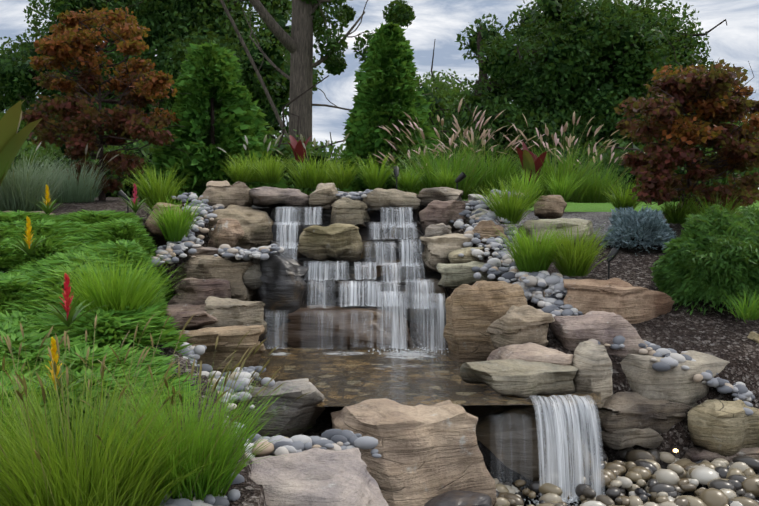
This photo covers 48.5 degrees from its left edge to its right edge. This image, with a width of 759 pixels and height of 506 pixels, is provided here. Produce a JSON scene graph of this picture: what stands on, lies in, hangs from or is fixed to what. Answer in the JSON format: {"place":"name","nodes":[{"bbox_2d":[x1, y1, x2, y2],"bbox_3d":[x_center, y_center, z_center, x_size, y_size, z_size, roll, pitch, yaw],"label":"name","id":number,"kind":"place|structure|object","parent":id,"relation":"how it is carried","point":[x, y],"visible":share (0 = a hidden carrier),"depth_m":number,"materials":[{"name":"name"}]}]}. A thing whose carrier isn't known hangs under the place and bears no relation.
{"place":"outdoors","nodes":[
{"label":"outdoors","id":0,"kind":"place"},
{"bbox_2d":[0,196,758,505],"bbox_3d":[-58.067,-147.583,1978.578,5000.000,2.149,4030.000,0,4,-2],"label":"terrain ground","id":1,"kind":"structure","parent":0,"point":[724,334],"depth_m":6.22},
{"bbox_2d":[0,100,41,185],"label":"leaves","id":2,"kind":"object","parent":1,"relation":"on","point":[12,139],"visible":1,"depth_m":8.01,"materials":[{"name":"green plant"}]},
{"bbox_2d":[0,149,112,210],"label":"pale grass","id":3,"kind":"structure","parent":1,"relation":"on","point":[28,189],"depth_m":8.77,"materials":[{"name":"plant"}]},
{"bbox_2d":[0,209,204,450],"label":"juniper groundcover","id":4,"kind":"object","parent":1,"relation":"on","point":[113,233],"visible":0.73,"depth_m":5.07,"materials":[{"name":"plant"}]},
{"bbox_2d":[3,216,50,255],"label":"bromeliad leaves","id":5,"kind":"object","parent":4,"relation":"on","point":[29,248],"visible":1,"depth_m":6.24,"materials":[{"name":"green plant"}]},
{"bbox_2d":[31,184,60,214],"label":"bromeliad leaves","id":6,"kind":"object","parent":4,"relation":"on","point":[46,208],"visible":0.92,"depth_m":7.61,"materials":[{"name":"green plant"}]},
{"bbox_2d":[15,337,97,399],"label":"bromeliad leaves","id":7,"kind":"object","parent":4,"relation":"on","point":[53,349],"visible":0.5,"depth_m":3.53,"materials":[{"name":"green plant"}]},
{"bbox_2d":[38,273,101,326],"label":"bromeliad leaves","id":8,"kind":"object","parent":4,"relation":"on","point":[71,315],"visible":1,"depth_m":4.59,"materials":[{"name":"red plant"}]},
{"bbox_2d":[119,183,151,212],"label":"bromeliad leaves","id":9,"kind":"object","parent":1,"relation":"on","point":[134,207],"visible":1,"depth_m":7.63,"materials":[{"name":"green plant"}]},
{"bbox_2d":[143,202,198,245],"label":"rock","id":10,"kind":"object","parent":1,"relation":"on","point":[156,233],"visible":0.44,"depth_m":7.98,"materials":[{"name":"stone"}]},
{"bbox_2d":[166,303,217,330],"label":"rock","id":11,"kind":"object","parent":1,"relation":"on","point":[183,313],"visible":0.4,"depth_m":6.39,"materials":[{"name":"stone"}]},
{"bbox_2d":[167,278,230,304],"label":"rock","id":12,"kind":"object","parent":11,"relation":"on","point":[194,291],"visible":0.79,"depth_m":6.76,"materials":[{"name":"stone"}]},
{"bbox_2d":[178,325,264,378],"bbox_3d":[-1.220,0.757,6.170,0.810,0.558,0.712,0,4,-2],"label":"rock","id":13,"kind":"object","parent":1,"relation":"on","point":[229,338],"visible":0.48,"depth_m":5.86,"materials":[{"name":"stone"}]},
{"bbox_2d":[194,296,266,339],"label":"rock","id":14,"kind":"object","parent":13,"relation":"on","point":[229,312],"visible":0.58,"depth_m":6.52,"materials":[{"name":"stone"}]},
{"bbox_2d":[171,255,255,300],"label":"rock","id":15,"kind":"object","parent":14,"relation":"on","point":[210,267],"visible":0.5,"depth_m":7.05,"materials":[{"name":"stone"}]},
{"bbox_2d":[181,247,218,261],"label":"rock","id":16,"kind":"object","parent":15,"relation":"on","point":[206,250],"visible":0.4,"depth_m":7.35,"materials":[{"name":"stone"}]},
{"bbox_2d":[207,205,273,249],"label":"rock","id":17,"kind":"object","parent":15,"relation":"on","point":[256,225],"visible":0.5,"depth_m":7.92,"materials":[{"name":"stone"}]},
{"bbox_2d":[197,180,252,208],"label":"rock","id":18,"kind":"object","parent":17,"relation":"on","point":[225,193],"visible":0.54,"depth_m":8.21,"materials":[{"name":"stone"}]},
{"bbox_2d":[227,378,325,437],"bbox_3d":[-0.660,1.027,5.257,0.780,0.530,0.534,1,5,19],"label":"rock","id":19,"kind":"object","parent":1,"relation":"on","point":[302,414],"visible":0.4,"depth_m":5.01,"materials":[{"name":"stone"}]},
{"bbox_2d":[270,207,304,222],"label":"waterfall","id":20,"kind":"structure","parent":1,"relation":"on","point":[273,216],"depth_m":8.34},
{"bbox_2d":[249,186,311,211],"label":"rock","id":21,"kind":"object","parent":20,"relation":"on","point":[272,197],"visible":0.9,"depth_m":8.23,"materials":[{"name":"stone"}]},
{"bbox_2d":[275,207,321,224],"bbox_3d":[-0.766,-0.352,7.983,0.446,0.169,0.366,0,4,-2],"label":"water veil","id":22,"kind":"object","parent":20,"relation":"attached to","point":[289,215],"visible":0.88,"depth_m":7.98,"materials":[{"name":"white"}]},
{"bbox_2d":[269,241,307,257],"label":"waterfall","id":23,"kind":"structure","parent":1,"relation":"on","point":[285,253],"depth_m":7.96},
{"bbox_2d":[272,221,302,243],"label":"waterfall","id":24,"kind":"structure","parent":23,"relation":"on","point":[299,228],"depth_m":8.07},
{"bbox_2d":[132,22,447,203],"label":"conical evergreen trees","id":25,"kind":"object","parent":1,"relation":"on","point":[384,80],"visible":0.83,"depth_m":11.17,"materials":[{"name":"plant"}]},
{"bbox_2d":[288,135,310,174],"bbox_3d":[-1.003,-1.175,10.438,0.327,0.592,0.285,3,5,31],"label":"plant","id":26,"kind":"object","parent":1,"relation":"on","point":[297,147],"visible":0.73,"depth_m":10.39,"materials":[{"name":"red plant"}]},
{"bbox_2d":[0,117,628,505],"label":"grass stems","id":27,"kind":"object","parent":1,"relation":"on","point":[154,394],"visible":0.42,"depth_m":3.04,"materials":[{"name":"plant"}]},
{"bbox_2d":[35,133,348,161],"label":"pale grass plumes","id":28,"kind":"object","parent":27,"relation":"on","point":[264,141],"depth_m":9.70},
{"bbox_2d":[373,98,644,167],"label":"grass plumes","id":29,"kind":"object","parent":27,"relation":"on","point":[569,140],"depth_m":9.97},
{"bbox_2d":[302,223,328,230],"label":"rock","id":30,"kind":"object","parent":1,"relation":"on","point":[306,225],"visible":0.06,"depth_m":8.23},
{"bbox_2d":[330,197,370,227],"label":"rock","id":31,"kind":"object","parent":30,"relation":"on","point":[345,210],"visible":0.88,"depth_m":8.06,"materials":[{"name":"stone"}]},
{"bbox_2d":[306,280,329,304],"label":"waterfall","id":32,"kind":"structure","parent":1,"relation":"on","point":[314,295],"depth_m":7.46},
{"bbox_2d":[250,448,388,505],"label":"rock","id":33,"kind":"object","parent":1,"relation":"on","point":[316,477],"visible":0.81,"depth_m":3.39,"materials":[{"name":"stone"}]},
{"bbox_2d":[0,148,642,505],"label":"bright grass","id":34,"kind":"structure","parent":1,"relation":"on","point":[160,474],"depth_m":3.12,"materials":[{"name":"plant"}]},
{"bbox_2d":[0,314,310,461],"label":"grass seed heads","id":35,"kind":"object","parent":34,"relation":"attached to","point":[102,370],"depth_m":3.05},
{"bbox_2d":[315,209,331,220],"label":"rock","id":36,"kind":"object","parent":1,"relation":"on","point":[325,214],"visible":0.08,"depth_m":8.30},
{"bbox_2d":[308,183,339,211],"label":"rock","id":37,"kind":"object","parent":36,"relation":"on","point":[323,196],"visible":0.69,"depth_m":8.19,"materials":[{"name":"stone"}]},
{"bbox_2d":[219,0,430,151],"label":"bare tree","id":38,"kind":"object","parent":1,"relation":"on","point":[298,44],"visible":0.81,"depth_m":21.34,"materials":[{"name":"brown plant"}]},
{"bbox_2d":[309,262,358,279],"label":"rock","id":39,"kind":"object","parent":1,"relation":"on","point":[349,269],"visible":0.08,"depth_m":7.68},
{"bbox_2d":[297,223,362,262],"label":"rock","id":40,"kind":"object","parent":39,"relation":"on","point":[338,242],"visible":1,"depth_m":7.63,"materials":[{"name":"stone"}]},
{"bbox_2d":[276,222,297,248],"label":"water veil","id":41,"kind":"object","parent":40,"relation":"attached to","point":[284,225],"visible":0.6,"depth_m":7.84,"materials":[{"name":"white"}]},
{"bbox_2d":[266,305,414,347],"bbox_3d":[-0.321,0.760,7.290,1.407,0.619,0.706,1,4,12],"label":"rock","id":42,"kind":"object","parent":1,"relation":"on","point":[295,335],"visible":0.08,"depth_m":7.02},
{"bbox_2d":[255,254,308,326],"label":"rock","id":43,"kind":"object","parent":42,"relation":"on","point":[282,290],"visible":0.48,"depth_m":7.08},
{"bbox_2d":[225,257,262,289],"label":"rock","id":44,"kind":"object","parent":43,"relation":"on","point":[252,275],"visible":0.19,"depth_m":7.11,"materials":[{"name":"stone"}]},
{"bbox_2d":[307,279,333,308],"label":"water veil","id":45,"kind":"object","parent":42,"relation":"on","point":[318,294],"visible":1,"depth_m":7.13,"materials":[{"name":"white"}]},
{"bbox_2d":[338,281,400,306],"bbox_3d":[-0.086,0.351,7.213,0.536,0.197,0.340,0,4,-2],"label":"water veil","id":46,"kind":"object","parent":42,"relation":"on","point":[355,299],"visible":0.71,"depth_m":7.20,"materials":[{"name":"white"}]},
{"bbox_2d":[304,261,347,280],"bbox_3d":[-0.472,0.160,7.386,0.414,0.151,0.447,0,4,-2],"label":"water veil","id":47,"kind":"object","parent":46,"relation":"on","point":[325,270],"visible":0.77,"depth_m":7.42,"materials":[{"name":"white"}]},
{"bbox_2d":[354,262,376,279],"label":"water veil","id":48,"kind":"object","parent":46,"relation":"on","point":[365,271],"visible":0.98,"depth_m":7.41,"materials":[{"name":"white"}]},
{"bbox_2d":[330,280,363,304],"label":"rock","id":49,"kind":"object","parent":1,"relation":"on","point":[336,297],"visible":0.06,"depth_m":7.45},
{"bbox_2d":[251,205,445,325],"bbox_3d":[-0.335,0.210,8.211,2.194,1.364,2.858,0,4,-2],"label":"cascade bed","id":50,"kind":"object","parent":1,"relation":"on","point":[408,316],"visible":0.08,"depth_m":7.67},
{"bbox_2d":[405,279,435,308],"bbox_3d":[0.348,0.355,7.210,0.265,0.230,0.381,0,4,-2],"label":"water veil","id":51,"kind":"object","parent":50,"relation":"on","point":[426,287],"visible":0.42,"depth_m":7.22,"materials":[{"name":"white"}]},
{"bbox_2d":[417,187,463,205],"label":"rock","id":52,"kind":"object","parent":50,"relation":"on","point":[426,196],"visible":0.77,"depth_m":8.29,"materials":[{"name":"stone"}]},
{"bbox_2d":[419,200,465,234],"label":"rock","id":53,"kind":"object","parent":50,"relation":"on","point":[434,212],"visible":0.75,"depth_m":7.99,"materials":[{"name":"stone"}]},
{"bbox_2d":[347,240,379,262],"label":"rock","id":54,"kind":"object","parent":1,"relation":"on","point":[373,250],"visible":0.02,"depth_m":8.01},
{"bbox_2d":[358,221,390,243],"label":"rock","id":55,"kind":"object","parent":1,"relation":"on","point":[364,232],"visible":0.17,"depth_m":8.14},
{"bbox_2d":[355,263,399,279],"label":"waterfall","id":56,"kind":"structure","parent":1,"relation":"on","point":[379,271],"depth_m":7.69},
{"bbox_2d":[365,242,395,264],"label":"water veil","id":57,"kind":"object","parent":56,"relation":"on","point":[380,255],"visible":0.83,"depth_m":7.64,"materials":[{"name":"white"}]},
{"bbox_2d":[381,262,424,282],"bbox_3d":[0.203,0.173,7.416,0.385,0.161,0.338,0,4,-2],"label":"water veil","id":58,"kind":"object","parent":57,"relation":"on","point":[392,274],"visible":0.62,"depth_m":7.39,"materials":[{"name":"white"}]},
{"bbox_2d":[0,0,758,201],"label":"trees","id":59,"kind":"object","parent":1,"relation":"on","point":[401,13],"depth_m":24.28,"materials":[{"name":"plant"}]},
{"bbox_2d":[0,69,758,196],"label":"tree foliage","id":60,"kind":"object","parent":1,"relation":"on","point":[448,91],"visible":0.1,"depth_m":18.02,"materials":[{"name":"green plant"}]},
{"bbox_2d":[17,0,758,223],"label":"maple conifer wood","id":61,"kind":"object","parent":1,"relation":"on","point":[101,143],"visible":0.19,"depth_m":9.89,"materials":[{"name":"wood"}]},
{"bbox_2d":[21,59,758,217],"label":"dark maple leaves","id":62,"kind":"object","parent":61,"relation":"attached to","point":[665,160],"visible":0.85,"depth_m":8.69,"materials":[{"name":"plant"}]},
{"bbox_2d":[28,6,758,164],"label":"orange maple leaves","id":63,"kind":"object","parent":61,"relation":"attached to","point":[124,30],"visible":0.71,"depth_m":9.66,"materials":[{"name":"plant"}]},
{"bbox_2d":[361,282,417,307],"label":"rock","id":64,"kind":"object","parent":1,"relation":"on","point":[403,289],"visible":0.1,"depth_m":7.50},
{"bbox_2d":[368,210,419,228],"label":"rock","id":65,"kind":"object","parent":1,"relation":"on","point":[375,215],"visible":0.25,"depth_m":8.33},
{"bbox_2d":[363,188,420,210],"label":"rock","id":66,"kind":"object","parent":65,"relation":"on","point":[378,199],"visible":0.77,"depth_m":8.19,"materials":[{"name":"stone"}]},
{"bbox_2d":[379,243,421,259],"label":"waterfall","id":67,"kind":"structure","parent":1,"relation":"on","point":[397,247],"depth_m":7.92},
{"bbox_2d":[385,224,423,240],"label":"waterfall","id":68,"kind":"structure","parent":1,"relation":"on","point":[406,234],"depth_m":8.13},
{"bbox_2d":[331,398,496,505],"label":"rock","id":69,"kind":"object","parent":1,"relation":"on","point":[428,452],"visible":0.71,"depth_m":4.47,"materials":[{"name":"stone"}]},
{"bbox_2d":[399,264,440,276],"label":"waterfall","id":70,"kind":"structure","parent":1,"relation":"on","point":[404,270],"depth_m":7.77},
{"bbox_2d":[420,233,472,272],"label":"rock","id":71,"kind":"object","parent":70,"relation":"on","point":[438,249],"visible":0.52,"depth_m":7.53,"materials":[{"name":"stone"}]},
{"bbox_2d":[369,222,417,238],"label":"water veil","id":72,"kind":"object","parent":71,"relation":"attached to","point":[395,231],"visible":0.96,"depth_m":7.87,"materials":[{"name":"white"}]},
{"bbox_2d":[380,207,412,227],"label":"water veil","id":73,"kind":"object","parent":72,"relation":"on","point":[398,218],"visible":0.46,"depth_m":8.02,"materials":[{"name":"white"}]},
{"bbox_2d":[399,239,422,265],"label":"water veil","id":74,"kind":"object","parent":71,"relation":"attached to","point":[402,247],"visible":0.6,"depth_m":7.62,"materials":[{"name":"white"}]},
{"bbox_2d":[424,223,451,236],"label":"rock","id":75,"kind":"object","parent":71,"relation":"on","point":[440,229],"visible":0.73,"depth_m":7.74,"materials":[{"name":"stone"}]},
{"bbox_2d":[471,220,508,259],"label":"rock","id":76,"kind":"object","parent":71,"relation":"on","point":[486,229],"visible":0.5,"depth_m":7.62,"materials":[{"name":"stone"}]},
{"bbox_2d":[251,347,601,406],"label":"water pool","id":77,"kind":"structure","parent":1,"relation":"on","point":[342,376],"depth_m":5.84,"materials":[{"name":"liquid"}]},
{"bbox_2d":[302,310,346,349],"bbox_3d":[-0.458,0.641,6.892,0.391,0.300,0.410,0,4,-2],"label":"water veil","id":78,"kind":"object","parent":77,"relation":"on","point":[323,329],"visible":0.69,"depth_m":6.91,"materials":[{"name":"white"}]},
{"bbox_2d":[376,291,407,348],"bbox_3d":[0.103,0.573,6.904,0.252,0.482,0.403,0,4,-2],"label":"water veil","id":79,"kind":"object","parent":77,"relation":"on","point":[396,341],"visible":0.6,"depth_m":6.92,"materials":[{"name":"white"}]},
{"bbox_2d":[410,293,445,350],"bbox_3d":[0.398,0.583,6.852,0.298,0.475,0.369,0,4,-2],"label":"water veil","id":80,"kind":"object","parent":77,"relation":"on","point":[440,306],"visible":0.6,"depth_m":6.86,"materials":[{"name":"white"}]},
{"bbox_2d":[354,344,605,505],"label":"water foam","id":81,"kind":"object","parent":77,"relation":"on","point":[564,500],"visible":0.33,"depth_m":4.98,"materials":[{"name":"white"}]},
{"bbox_2d":[460,359,577,397],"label":"rock","id":82,"kind":"object","parent":77,"relation":"on","point":[517,378],"visible":0.88,"depth_m":5.34,"materials":[{"name":"stone"}]},
{"bbox_2d":[486,342,573,365],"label":"rock","id":83,"kind":"object","parent":82,"relation":"on","point":[531,352],"visible":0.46,"depth_m":5.70,"materials":[{"name":"stone"}]},
{"bbox_2d":[486,305,554,348],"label":"rock","id":84,"kind":"object","parent":83,"relation":"on","point":[514,325],"visible":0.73,"depth_m":5.98,"materials":[{"name":"stone"}]},
{"bbox_2d":[416,278,447,304],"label":"rock","id":85,"kind":"object","parent":1,"relation":"on","point":[437,289],"visible":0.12,"depth_m":7.48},
{"bbox_2d":[147,189,754,505],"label":"pebbles","id":86,"kind":"object","parent":1,"relation":"on","point":[546,291],"visible":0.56,"depth_m":6.39,"materials":[{"name":"stone"}]},
{"bbox_2d":[207,218,244,257],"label":"rock","id":87,"kind":"object","parent":86,"relation":"on","point":[230,232],"visible":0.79,"depth_m":7.55,"materials":[{"name":"stone"}]},
{"bbox_2d":[436,261,507,288],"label":"rock","id":88,"kind":"object","parent":86,"relation":"on","point":[454,276],"visible":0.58,"depth_m":7.12,"materials":[{"name":"stone"}]},
{"bbox_2d":[448,247,483,263],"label":"rock","id":89,"kind":"object","parent":88,"relation":"on","point":[455,258],"visible":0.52,"depth_m":7.35,"materials":[{"name":"stone"}]},
{"bbox_2d":[466,208,487,224],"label":"rock","id":90,"kind":"object","parent":86,"relation":"on","point":[483,212],"visible":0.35,"depth_m":8.01,"materials":[{"name":"stone"}]},
{"bbox_2d":[468,194,492,211],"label":"rock","id":91,"kind":"object","parent":86,"relation":"on","point":[473,197],"visible":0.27,"depth_m":8.24,"materials":[{"name":"stone"}]},
{"bbox_2d":[443,280,527,361],"bbox_3d":[0.861,0.594,6.521,0.709,0.764,0.432,-1,4,-16],"label":"rock","id":92,"kind":"object","parent":1,"relation":"on","point":[475,310],"visible":0.54,"depth_m":6.36,"materials":[{"name":"stone"}]},
{"bbox_2d":[491,415,532,486],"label":"waterfall","id":93,"kind":"structure","parent":1,"relation":"on","point":[510,451],"depth_m":5.04,"materials":[{"name":"white"}]},
{"bbox_2d":[460,405,593,484],"bbox_3d":[0.916,1.232,5.406,0.762,0.554,0.693,0,4,-2],"label":"rock","id":94,"kind":"object","parent":1,"relation":"on","point":[487,431],"visible":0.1,"depth_m":5.14,"materials":[{"name":"stone"}]},
{"bbox_2d":[516,141,546,184],"bbox_3d":[1.804,-0.926,9.784,0.346,0.758,0.411,3,5,38],"label":"plant","id":95,"kind":"object","parent":1,"relation":"on","point":[528,162],"visible":0.75,"depth_m":9.74,"materials":[{"name":"red plant"}]},
{"bbox_2d":[533,195,566,218],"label":"rock","id":96,"kind":"object","parent":1,"relation":"on","point":[553,207],"visible":0.9,"depth_m":8.63,"materials":[{"name":"stone"}]},
{"bbox_2d":[518,218,593,244],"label":"rock","id":97,"kind":"object","parent":1,"relation":"on","point":[573,223],"visible":0.73,"depth_m":7.76,"materials":[{"name":"stone"}]},
{"bbox_2d":[532,394,604,500],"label":"waterfall","id":98,"kind":"object","parent":1,"relation":"on","point":[551,467],"visible":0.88,"depth_m":4.95,"materials":[{"name":"white"}]},
{"bbox_2d":[384,138,758,320],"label":"ornamental grass","id":99,"kind":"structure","parent":1,"relation":"on","point":[584,193],"depth_m":9.80,"materials":[{"name":"plant"}]},
{"bbox_2d":[551,311,647,357],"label":"rock","id":100,"kind":"object","parent":1,"relation":"on","point":[573,332],"visible":0.65,"depth_m":5.98,"materials":[{"name":"stone"}]},
{"bbox_2d":[606,248,618,278],"bbox_3d":[1.938,0.084,7.028,0.123,0.255,0.068,-3,5,-32],"label":"spot light","id":101,"kind":"object","parent":1,"relation":"on","point":[614,252],"visible":1,"depth_m":7.00,"materials":[{"name":"black"}]},
{"bbox_2d":[561,278,674,323],"bbox_3d":[1.851,0.463,6.631,0.957,0.530,0.567,-2,5,-24],"label":"rock","id":102,"kind":"object","parent":1,"relation":"on","point":[629,303],"visible":0.62,"depth_m":6.42,"materials":[{"name":"stone"}]},
{"bbox_2d":[493,445,758,505],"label":"pebbles","id":103,"kind":"object","parent":1,"relation":"on","point":[734,481],"visible":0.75,"depth_m":4.95,"materials":[{"name":"stone"}]},
{"bbox_2d":[424,490,491,505],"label":"rock","id":104,"kind":"object","parent":103,"relation":"on","point":[458,498],"visible":0.83,"depth_m":4.30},
{"bbox_2d":[595,428,662,449],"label":"rock","id":105,"kind":"object","parent":1,"relation":"on","point":[632,437],"visible":0.71,"depth_m":5.53,"materials":[{"name":"stone"}]},
{"bbox_2d":[583,391,691,433],"bbox_3d":[1.762,1.118,5.764,0.829,0.361,0.400,-1,5,-17],"label":"rock","id":106,"kind":"object","parent":1,"relation":"on","point":[624,410],"visible":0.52,"depth_m":5.58,"materials":[{"name":"stone"}]},
{"bbox_2d":[572,341,612,409],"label":"rock","id":107,"kind":"object","parent":106,"relation":"on","point":[592,362],"visible":0.81,"depth_m":5.43,"materials":[{"name":"stone"}]},
{"bbox_2d":[599,206,675,255],"bbox_3d":[2.482,-0.147,7.990,0.709,0.613,0.752,2,5,27],"label":"blue spruce shrub","id":108,"kind":"object","parent":1,"relation":"on","point":[650,224],"visible":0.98,"depth_m":7.82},
{"bbox_2d":[620,350,729,420],"bbox_3d":[2.077,0.925,5.926,0.890,0.460,0.474,-3,5,-32],"label":"rock","id":109,"kind":"object","parent":1,"relation":"on","point":[678,384],"visible":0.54,"depth_m":5.74,"materials":[{"name":"stone"}]},
{"bbox_2d":[650,202,758,323],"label":"shrub","id":110,"kind":"object","parent":1,"relation":"on","point":[708,257],"visible":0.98,"depth_m":6.58,"materials":[{"name":"plant"}]},
{"bbox_2d":[682,447,758,462],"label":"rock","id":111,"kind":"object","parent":1,"relation":"on","point":[694,454],"visible":0.25,"depth_m":5.47,"materials":[{"name":"stone"}]},
{"bbox_2d":[687,399,758,456],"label":"rock","id":112,"kind":"object","parent":111,"relation":"on","point":[725,428],"visible":0.94,"depth_m":5.50,"materials":[{"name":"stone"}]},
{"bbox_2d":[747,331,758,343],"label":"rock","id":113,"kind":"object","parent":1,"relation":"on","point":[753,336],"visible":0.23,"depth_m":6.17,"materials":[{"name":"stone"}]},
{"bbox_2d":[0,0,758,188],"label":"sky","id":114,"kind":"structure","parent":0,"point":[736,42],"materials":[{"name":"grey"}]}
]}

